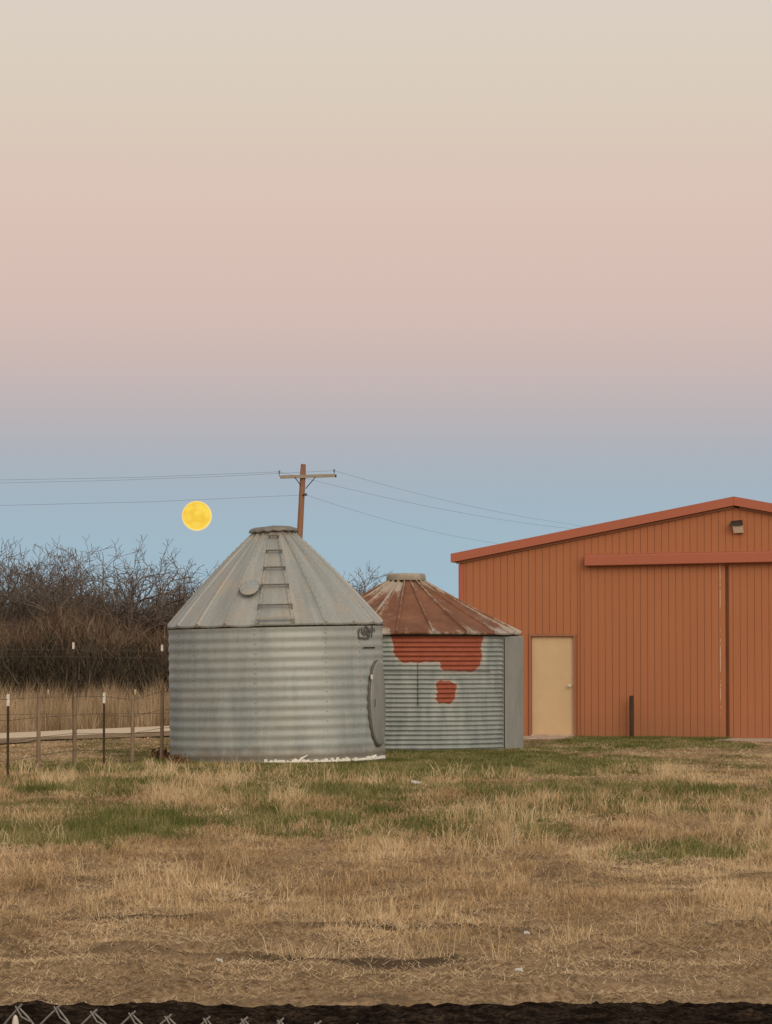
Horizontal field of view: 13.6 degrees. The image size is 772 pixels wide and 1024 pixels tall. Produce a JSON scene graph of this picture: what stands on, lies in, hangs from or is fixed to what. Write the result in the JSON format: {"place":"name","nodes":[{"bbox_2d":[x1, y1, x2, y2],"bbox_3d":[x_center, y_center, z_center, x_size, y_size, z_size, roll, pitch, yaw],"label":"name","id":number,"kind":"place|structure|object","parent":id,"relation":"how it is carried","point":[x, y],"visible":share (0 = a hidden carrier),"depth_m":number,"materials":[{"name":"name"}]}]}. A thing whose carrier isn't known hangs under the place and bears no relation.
{"place":"outdoors","nodes":[
{"label":"outdoors","id":0,"kind":"place"},
{"bbox_2d":[0,668,169,732],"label":"tall dry grass","id":1,"kind":"structure","parent":0,"point":[88,715],"depth_m":72.04,"materials":[{"name":"beige plant"}]},
{"bbox_2d":[0,726,169,737],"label":"gravel road","id":2,"kind":"structure","parent":0,"point":[65,732],"depth_m":67.04,"materials":[{"name":"beige gravel"}]},
{"bbox_2d":[182,501,211,530],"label":"moon","id":3,"kind":"object","parent":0,"point":[196,515],"visible":1,"depth_m":8978.22,"materials":[{"name":"yellow"}]},
{"bbox_2d":[0,726,771,1006],"bbox_3d":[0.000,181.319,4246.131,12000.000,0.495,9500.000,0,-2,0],"label":"ground","id":4,"kind":"structure","parent":0,"point":[406,1000],"depth_m":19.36,"materials":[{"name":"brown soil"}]},
{"bbox_2d":[12,1015,18,1023],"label":"stake","id":5,"kind":"object","parent":4,"relation":"on","point":[15,1020],"visible":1,"depth_m":6.56,"materials":[{"name":"beige wood"}]},
{"bbox_2d":[0,539,83,638],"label":"bare tree","id":6,"kind":"object","parent":4,"relation":"on","point":[4,601],"visible":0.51,"depth_m":92.40,"materials":[{"name":"brown plant"}]},
{"bbox_2d":[0,542,97,626],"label":"bare tree","id":7,"kind":"object","parent":4,"relation":"on","point":[60,577],"visible":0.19,"depth_m":95.05,"materials":[{"name":"brown plant"}]},
{"bbox_2d":[0,543,97,622],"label":"bare tree","id":8,"kind":"object","parent":4,"relation":"on","point":[52,574],"visible":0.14,"depth_m":97.79,"materials":[{"name":"brown plant"}]},
{"bbox_2d":[0,536,122,665],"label":"bare tree","id":9,"kind":"object","parent":4,"relation":"on","point":[38,607],"visible":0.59,"depth_m":91.27,"materials":[{"name":"brown plant"}]},
{"bbox_2d":[0,539,124,650],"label":"bare tree","id":10,"kind":"object","parent":4,"relation":"on","point":[28,597],"visible":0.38,"depth_m":92.86,"materials":[{"name":"brown plant"}]},
{"bbox_2d":[1,546,147,634],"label":"bare tree","id":11,"kind":"object","parent":4,"relation":"on","point":[72,582],"visible":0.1,"depth_m":97.78,"materials":[{"name":"brown plant"}]},
{"bbox_2d":[0,732,169,742],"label":"dirt shoulder","id":12,"kind":"object","parent":4,"relation":"on","point":[3,740],"visible":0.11,"depth_m":63.79},
{"bbox_2d":[0,623,169,705],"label":"undergrowth","id":13,"kind":"object","parent":4,"relation":"on","point":[37,667],"visible":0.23,"depth_m":85.29,"materials":[{"name":"brown plant"}]},
{"bbox_2d":[0,679,169,776],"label":"wire fence","id":14,"kind":"object","parent":4,"relation":"on","point":[74,750],"visible":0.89,"depth_m":49.10,"materials":[{"name":"brown wood"}]},
{"bbox_2d":[0,642,169,743],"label":"wire fence","id":15,"kind":"object","parent":4,"relation":"on","point":[161,651],"visible":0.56,"depth_m":60.27,"materials":[{"name":"grey metal"}]},
{"bbox_2d":[0,569,170,675],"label":"fine twigs","id":16,"kind":"object","parent":4,"relation":"on","point":[84,619],"visible":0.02,"depth_m":90.65,"materials":[{"name":"brown plant"}]},
{"bbox_2d":[0,588,183,711],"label":"thicket","id":17,"kind":"object","parent":4,"relation":"on","point":[67,630],"visible":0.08,"depth_m":87.09,"materials":[{"name":"brown plant"}]},
{"bbox_2d":[14,548,176,631],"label":"bare tree","id":18,"kind":"object","parent":4,"relation":"on","point":[80,590],"visible":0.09,"depth_m":98.15,"materials":[{"name":"brown plant"}]},
{"bbox_2d":[0,586,198,701],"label":"thicket","id":19,"kind":"object","parent":4,"relation":"on","point":[84,601],"visible":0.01,"depth_m":99.82,"materials":[{"name":"brown plant"}]},
{"bbox_2d":[29,535,189,648],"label":"bare tree","id":20,"kind":"object","parent":4,"relation":"on","point":[131,588],"visible":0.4,"depth_m":94.43,"materials":[{"name":"brown plant"}]},
{"bbox_2d":[55,538,204,651],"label":"bare tree","id":21,"kind":"object","parent":4,"relation":"on","point":[154,606],"visible":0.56,"depth_m":92.41,"materials":[{"name":"brown plant"}]},
{"bbox_2d":[78,545,186,645],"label":"bare tree","id":22,"kind":"object","parent":4,"relation":"on","point":[135,613],"visible":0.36,"depth_m":93.86,"materials":[{"name":"brown plant"}]},
{"bbox_2d":[147,747,169,758],"bbox_3d":[-3.664,3.897,52.207,0.439,0.218,0.367,0,-2,0],"label":"dead weed","id":23,"kind":"object","parent":4,"relation":"on","point":[166,754],"visible":0.45,"depth_m":52.16,"materials":[{"name":"brown plant"}]},
{"bbox_2d":[109,565,209,630],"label":"bare tree","id":24,"kind":"object","parent":4,"relation":"on","point":[162,598],"visible":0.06,"depth_m":98.19,"materials":[{"name":"brown plant"}]},
{"bbox_2d":[121,556,215,649],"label":"bare tree","id":25,"kind":"object","parent":4,"relation":"on","point":[185,591],"visible":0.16,"depth_m":93.46,"materials":[{"name":"brown plant"}]},
{"bbox_2d":[161,753,188,764],"bbox_3d":[-3.191,3.806,49.767,0.396,0.194,0.411,2,-3,-34],"label":"dead weed","id":26,"kind":"object","parent":4,"relation":"on","point":[177,758],"visible":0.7,"depth_m":49.71,"materials":[{"name":"beige plant"}]},
{"bbox_2d":[4,1004,357,1023],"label":"chain link fence","id":27,"kind":"object","parent":4,"relation":"on","point":[18,1008],"visible":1,"depth_m":6.26,"materials":[{"name":"grey metal"}]},
{"bbox_2d":[156,560,218,626],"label":"bare tree","id":28,"kind":"object","parent":4,"relation":"on","point":[185,582],"visible":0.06,"depth_m":98.56,"materials":[{"name":"brown plant"}]},
{"bbox_2d":[167,525,385,762],"bbox_3d":[-1.755,2.156,51.634,3.456,3.890,3.490,-1,-2,0],"label":"grain bin","id":29,"kind":"object","parent":4,"relation":"on","point":[275,648],"visible":0.94,"depth_m":50.29,"materials":[{"name":"metal"}]},
{"bbox_2d":[370,661,385,744],"bbox_3d":[-0.110,3.016,51.011,0.080,1.330,0.699,-1,-3,20],"label":"door","id":30,"kind":"structure","parent":29,"relation":"in","point":[377,699],"depth_m":50.93,"materials":[{"name":"metal"}]},
{"bbox_2d":[279,464,336,538],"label":"utility pole","id":31,"kind":"object","parent":4,"relation":"on","point":[302,476],"visible":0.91,"depth_m":143.01,"materials":[{"name":"brown wood"}]},
{"bbox_2d":[0,495,496,543],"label":"power line","id":32,"kind":"object","parent":31,"relation":"attached to","point":[244,497],"visible":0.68,"depth_m":149.49,"materials":[{"name":"metal"}]},
{"bbox_2d":[20,472,569,528],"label":"power line","id":33,"kind":"object","parent":31,"relation":"attached to","point":[281,472],"visible":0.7,"depth_m":149.49,"materials":[{"name":"metal"}]},
{"bbox_2d":[19,471,577,525],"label":"power line","id":34,"kind":"object","parent":31,"relation":"attached to","point":[277,473],"visible":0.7,"depth_m":150.17,"materials":[{"name":"metal"}]},
{"bbox_2d":[347,565,380,594],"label":"bare tree","id":35,"kind":"object","parent":4,"relation":"on","point":[362,578],"visible":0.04,"depth_m":107.28,"materials":[{"name":"brown plant"}]},
{"bbox_2d":[352,560,392,594],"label":"bare tree","id":36,"kind":"object","parent":4,"relation":"on","point":[370,579],"visible":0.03,"depth_m":111.37,"materials":[{"name":"brown plant"}]},
{"bbox_2d":[360,573,523,750],"bbox_3d":[0.365,2.730,57.936,4.145,3.275,4.135,0,-2,0],"label":"grain bin","id":37,"kind":"object","parent":4,"relation":"on","point":[453,671],"visible":0.65,"depth_m":56.31,"materials":[{"name":"metal"}]},
{"bbox_2d":[502,636,523,748],"bbox_3d":[2.106,3.225,57.269,0.400,2.050,0.560,-2,-3,42],"label":"door panel","id":38,"kind":"structure","parent":37,"relation":"in","point":[514,704],"depth_m":57.13,"materials":[{"name":"grey metal"}]},
{"bbox_2d":[524,736,571,738],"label":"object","id":39,"kind":"structure","parent":4,"relation":"on","point":[542,737],"depth_m":63.76,"materials":[{"name":"concrete"}]},
{"bbox_2d":[451,496,771,737],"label":"barn","id":40,"kind":"structure","parent":4,"relation":"on","point":[664,618],"depth_m":64.46,"materials":[{"name":"paint"}]},
{"bbox_2d":[532,636,573,734],"bbox_3d":[3.351,3.483,64.893,0.864,1.974,0.138,-1,-2,14],"label":"door","id":41,"kind":"structure","parent":40,"relation":"in","point":[552,656],"depth_m":64.91,"materials":[{"name":"paint"}]},
{"bbox_2d":[581,563,725,736],"bbox_3d":[5.313,2.713,64.410,2.906,3.505,0.020,-1,-2,14],"label":"sliding door","id":42,"kind":"structure","parent":40,"relation":"in","point":[653,634],"depth_m":64.39,"materials":[{"name":"orange metal"}]},
{"bbox_2d":[729,562,771,737],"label":"sliding door","id":43,"kind":"structure","parent":40,"relation":"in","point":[750,584],"depth_m":63.92,"materials":[{"name":"orange metal"}]},
{"bbox_2d":[629,695,633,736],"bbox_3d":[4.879,4.120,64.250,0.094,0.950,0.094,0,-2,0],"label":"steel post","id":44,"kind":"object","parent":4,"relation":"on","point":[631,715],"visible":0.8,"depth_m":64.22,"materials":[{"name":"brown metal"}]},
{"bbox_2d":[720,738,771,741],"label":"concrete apron","id":45,"kind":"object","parent":4,"relation":"on","point":[752,739],"visible":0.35,"depth_m":62.89,"materials":[{"name":"beige concrete"}]},
{"bbox_2d":[0,735,771,867],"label":"green grass","id":46,"kind":"structure","parent":0,"point":[116,824],"depth_m":38.86,"materials":[{"name":"green plant"}]},
{"bbox_2d":[0,1000,771,1023],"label":"turned soil","id":47,"kind":"structure","parent":0,"point":[554,1012],"depth_m":15.60,"materials":[{"name":"black soil"}]},
{"bbox_2d":[0,0,771,621],"label":"sky","id":48,"kind":"structure","parent":0,"point":[514,257],"materials":[{"name":"blue"}]},
{"bbox_2d":[150,735,731,764],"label":"edge grass","id":49,"kind":"structure","parent":0,"point":[621,736],"depth_m":57.18,"materials":[{"name":"green plant"}]}
]}

